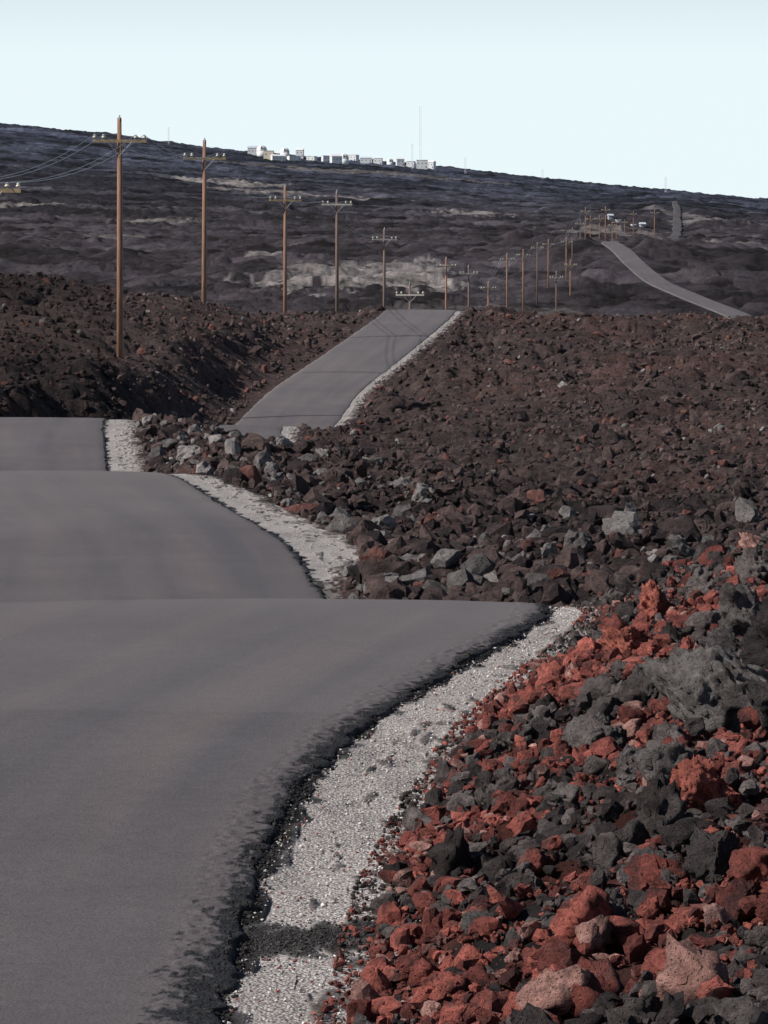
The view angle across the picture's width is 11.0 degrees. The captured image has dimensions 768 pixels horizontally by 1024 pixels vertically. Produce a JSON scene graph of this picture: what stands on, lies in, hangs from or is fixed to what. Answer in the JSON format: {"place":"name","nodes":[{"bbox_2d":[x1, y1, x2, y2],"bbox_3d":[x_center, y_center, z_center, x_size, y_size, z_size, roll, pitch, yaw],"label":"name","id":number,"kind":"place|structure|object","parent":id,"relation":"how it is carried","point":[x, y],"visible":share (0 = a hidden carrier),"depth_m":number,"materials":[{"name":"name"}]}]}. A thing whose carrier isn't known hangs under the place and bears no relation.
{"place":"outdoors","nodes":[
{"label":"outdoors","id":0,"kind":"place"},
{"bbox_2d":[0,201,753,1023],"bbox_3d":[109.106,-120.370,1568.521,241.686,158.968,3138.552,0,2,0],"label":"asphalt road","id":1,"kind":"structure","parent":0,"point":[192,679],"depth_m":22.81,"materials":[{"name":"grey asphalt"}]},
{"bbox_2d":[196,603,557,1023],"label":"asphalt crumbs","id":2,"kind":"object","parent":1,"relation":"on","point":[287,799],"visible":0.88,"depth_m":15.56,"materials":[{"name":"stone"}]},
{"bbox_2d":[0,123,767,1023],"bbox_3d":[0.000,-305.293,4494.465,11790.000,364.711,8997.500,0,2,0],"label":"lava field ground","id":3,"kind":"structure","parent":0,"point":[480,223],"depth_m":202.29,"materials":[{"name":"black stone"}]},
{"bbox_2d":[0,182,20,193],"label":"utility pole","id":4,"kind":"object","parent":3,"relation":"on","point":[18,190],"visible":1,"depth_m":129.66,"materials":[{"name":"brown wood"}]},
{"bbox_2d":[93,115,145,358],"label":"utility pole","id":5,"kind":"object","parent":3,"relation":"on","point":[119,140],"visible":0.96,"depth_m":164.64,"materials":[{"name":"brown wood"}]},
{"bbox_2d":[0,135,589,287],"bbox_3d":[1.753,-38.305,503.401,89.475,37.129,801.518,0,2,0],"label":"power lines","id":6,"kind":"object","parent":5,"relation":"attached to","point":[312,201],"visible":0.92,"depth_m":191.45,"materials":[{"name":"metal"}]},
{"bbox_2d":[183,138,225,302],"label":"utility pole","id":7,"kind":"object","parent":3,"relation":"on","point":[204,237],"visible":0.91,"depth_m":207.58,"materials":[{"name":"brown wood"}]},
{"bbox_2d":[247,146,257,154],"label":"observatory building","id":8,"kind":"structure","parent":3,"relation":"on","point":[252,150],"depth_m":4790.36,"materials":[{"name":"white paint"}]},
{"bbox_2d":[256,145,266,155],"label":"telescope dome","id":9,"kind":"structure","parent":3,"relation":"on","point":[260,149],"depth_m":4619.13,"materials":[{"name":"white paint"}]},
{"bbox_2d":[263,150,273,159],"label":"observatory building","id":10,"kind":"structure","parent":3,"relation":"on","point":[267,153],"depth_m":4543.99,"materials":[{"name":"white paint"}]},
{"bbox_2d":[270,154,284,160],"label":"observatory building","id":11,"kind":"structure","parent":3,"relation":"on","point":[280,157],"depth_m":4542.48,"materials":[{"name":"white paint"}]},
{"bbox_2d":[280,148,289,157],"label":"telescope dome","id":12,"kind":"structure","parent":3,"relation":"on","point":[285,151],"depth_m":4740.58,"materials":[{"name":"white paint"}]},
{"bbox_2d":[269,185,301,312],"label":"utility pole","id":13,"kind":"object","parent":3,"relation":"on","point":[285,260],"visible":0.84,"depth_m":271.50,"materials":[{"name":"brown wood"}]},
{"bbox_2d":[287,156,300,160],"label":"observatory building","id":14,"kind":"structure","parent":3,"relation":"on","point":[294,158],"depth_m":4603.97,"materials":[{"name":"white paint"}]},
{"bbox_2d":[295,148,303,158],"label":"observatory building","id":15,"kind":"structure","parent":3,"relation":"on","point":[299,151],"depth_m":4820.98,"materials":[{"name":"white paint"}]},
{"bbox_2d":[306,156,317,160],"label":"observatory building","id":16,"kind":"structure","parent":3,"relation":"on","point":[311,157],"depth_m":4688.77,"materials":[{"name":"white paint"}]},
{"bbox_2d":[321,155,329,161],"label":"observatory building","id":17,"kind":"structure","parent":3,"relation":"on","point":[324,158],"depth_m":4709.59,"materials":[{"name":"white paint"}]},
{"bbox_2d":[329,154,341,163],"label":"observatory building","id":18,"kind":"structure","parent":3,"relation":"on","point":[335,158],"depth_m":4547.55,"materials":[{"name":"white paint"}]},
{"bbox_2d":[322,191,351,311],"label":"utility pole","id":19,"kind":"object","parent":3,"relation":"on","point":[336,265],"visible":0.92,"depth_m":291.53,"materials":[{"name":"brown wood"}]},
{"bbox_2d":[341,154,348,163],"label":"telescope dome","id":20,"kind":"structure","parent":3,"relation":"on","point":[345,158],"depth_m":4600.49,"materials":[{"name":"white paint"}]},
{"bbox_2d":[348,155,358,160],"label":"observatory building","id":21,"kind":"structure","parent":3,"relation":"on","point":[354,157],"depth_m":4820.39,"materials":[{"name":"white paint"}]},
{"bbox_2d":[360,157,371,162],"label":"observatory building","id":22,"kind":"structure","parent":3,"relation":"on","point":[365,159],"depth_m":4760.14,"materials":[{"name":"white paint"}]},
{"bbox_2d":[373,158,382,164],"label":"observatory building","id":23,"kind":"structure","parent":3,"relation":"on","point":[378,160],"depth_m":4670.64,"materials":[{"name":"white paint"}]},
{"bbox_2d":[0,271,767,606],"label":"lava rocks","id":24,"kind":"object","parent":3,"relation":"on","point":[390,561],"visible":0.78,"depth_m":77.20,"materials":[{"name":"brown stone"}]},
{"bbox_2d":[372,227,396,310],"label":"utility pole","id":25,"kind":"object","parent":3,"relation":"on","point":[384,272],"visible":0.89,"depth_m":349.50,"materials":[{"name":"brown wood"}]},
{"bbox_2d":[387,158,392,164],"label":"telescope dome","id":26,"kind":"structure","parent":3,"relation":"on","point":[389,161],"depth_m":4792.72,"materials":[{"name":"white paint"}]},
{"bbox_2d":[396,157,403,166],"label":"observatory building","id":27,"kind":"structure","parent":3,"relation":"on","point":[399,161],"depth_m":4631.44,"materials":[{"name":"white paint"}]},
{"bbox_2d":[396,282,423,309],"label":"utility pole","id":28,"kind":"object","parent":3,"relation":"on","point":[409,294],"visible":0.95,"depth_m":310.42,"materials":[{"name":"grey wood"}]},
{"bbox_2d":[222,606,598,1023],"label":"verge gravel","id":29,"kind":"structure","parent":3,"relation":"on","point":[327,884],"depth_m":18.10,"materials":[{"name":"grey gravel"}]},
{"bbox_2d":[406,161,415,167],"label":"observatory building","id":30,"kind":"structure","parent":3,"relation":"on","point":[410,163],"depth_m":4673.73,"materials":[{"name":"white paint"}]},
{"bbox_2d":[419,106,420,168],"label":"radio mast","id":31,"kind":"object","parent":3,"relation":"on","point":[419,138],"visible":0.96,"depth_m":4588.65,"materials":[{"name":"grey metal"}]},
{"bbox_2d":[416,160,427,168],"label":"observatory building","id":32,"kind":"structure","parent":3,"relation":"on","point":[424,164],"depth_m":4631.00,"materials":[{"name":"white paint"}]},
{"bbox_2d":[428,160,435,168],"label":"observatory building","id":33,"kind":"structure","parent":3,"relation":"on","point":[431,164],"depth_m":4694.04,"materials":[{"name":"white paint"}]},
{"bbox_2d":[436,257,455,309],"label":"utility pole","id":34,"kind":"object","parent":3,"relation":"on","point":[445,266],"visible":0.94,"depth_m":429.40,"materials":[{"name":"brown wood"}]},
{"bbox_2d":[460,265,477,306],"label":"utility pole","id":35,"kind":"object","parent":3,"relation":"on","point":[468,273],"visible":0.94,"depth_m":479.30,"materials":[{"name":"brown wood"}]},
{"bbox_2d":[481,281,495,305],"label":"utility pole","id":36,"kind":"object","parent":3,"relation":"on","point":[488,292],"visible":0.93,"depth_m":544.26,"materials":[{"name":"brown wood"}]},
{"bbox_2d":[500,254,513,306],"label":"utility pole","id":37,"kind":"object","parent":3,"relation":"on","point":[506,260],"visible":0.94,"depth_m":584.22,"materials":[{"name":"brown wood"}]},
{"bbox_2d":[517,249,529,310],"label":"utility pole","id":38,"kind":"object","parent":3,"relation":"on","point":[523,255],"visible":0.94,"depth_m":621.19,"materials":[{"name":"brown wood"}]},
{"bbox_2d":[531,242,543,304],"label":"utility pole","id":39,"kind":"object","parent":3,"relation":"on","point":[537,248],"visible":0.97,"depth_m":679.05,"materials":[{"name":"brown wood"}]},
{"bbox_2d":[316,545,767,1023],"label":"cinder rubble","id":40,"kind":"object","parent":3,"relation":"on","point":[462,788],"visible":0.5,"depth_m":15.32,"materials":[{"name":"red stone"}]},
{"bbox_2d":[543,239,548,287],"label":"utility pole","id":41,"kind":"object","parent":3,"relation":"on","point":[548,262],"visible":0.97,"depth_m":720.94,"materials":[{"name":"brown wood"}]},
{"bbox_2d":[550,271,562,310],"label":"utility pole","id":42,"kind":"object","parent":3,"relation":"on","point":[556,277],"visible":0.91,"depth_m":639.15,"materials":[{"name":"brown wood"}]},
{"bbox_2d":[561,237,571,278],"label":"utility pole","id":43,"kind":"object","parent":3,"relation":"on","point":[566,242],"visible":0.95,"depth_m":758.85,"materials":[{"name":"brown wood"}]},
{"bbox_2d":[565,259,576,295],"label":"utility pole","id":44,"kind":"object","parent":3,"relation":"on","point":[570,265],"visible":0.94,"depth_m":699.05,"materials":[{"name":"brown wood"}]},
{"bbox_2d":[567,227,577,262],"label":"utility pole","id":45,"kind":"object","parent":3,"relation":"on","point":[572,232],"visible":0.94,"depth_m":818.70,"materials":[{"name":"brown wood"}]},
{"bbox_2d":[399,528,767,1023],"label":"cinder boulders","id":46,"kind":"object","parent":3,"relation":"on","point":[715,681],"visible":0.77,"depth_m":15.74,"materials":[{"name":"red stone"}]},
{"bbox_2d":[581,207,588,238],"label":"utility pole","id":47,"kind":"object","parent":3,"relation":"on","point":[585,211],"visible":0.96,"depth_m":903.33,"materials":[{"name":"brown wood"}]},
{"bbox_2d":[586,215,594,237],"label":"utility pole","id":48,"kind":"object","parent":3,"relation":"on","point":[590,219],"visible":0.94,"depth_m":958.34,"materials":[{"name":"brown wood"}]},
{"bbox_2d":[598,215,603,238],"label":"utility pole","id":49,"kind":"object","parent":3,"relation":"on","point":[599,219],"visible":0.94,"depth_m":1038.27,"materials":[{"name":"brown wood"}]},
{"bbox_2d":[601,206,609,240],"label":"utility pole","id":50,"kind":"object","parent":3,"relation":"on","point":[605,210],"visible":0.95,"depth_m":958.29,"materials":[{"name":"brown wood"}]},
{"bbox_2d":[630,211,636,237],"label":"utility pole","id":51,"kind":"object","parent":3,"relation":"on","point":[633,214],"visible":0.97,"depth_m":1297.79,"materials":[{"name":"brown wood"}]},
{"bbox_2d":[639,222,645,226],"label":"observatory shed","id":52,"kind":"structure","parent":3,"relation":"on","point":[642,224],"depth_m":1775.82,"materials":[{"name":"metal"}]},
{"bbox_2d":[652,209,658,237],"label":"utility pole","id":53,"kind":"object","parent":3,"relation":"on","point":[654,222],"visible":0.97,"depth_m":1098.15,"materials":[{"name":"brown wood"}]},
{"bbox_2d":[0,0,767,197],"label":"sky","id":54,"kind":"structure","parent":0,"point":[651,94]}
]}

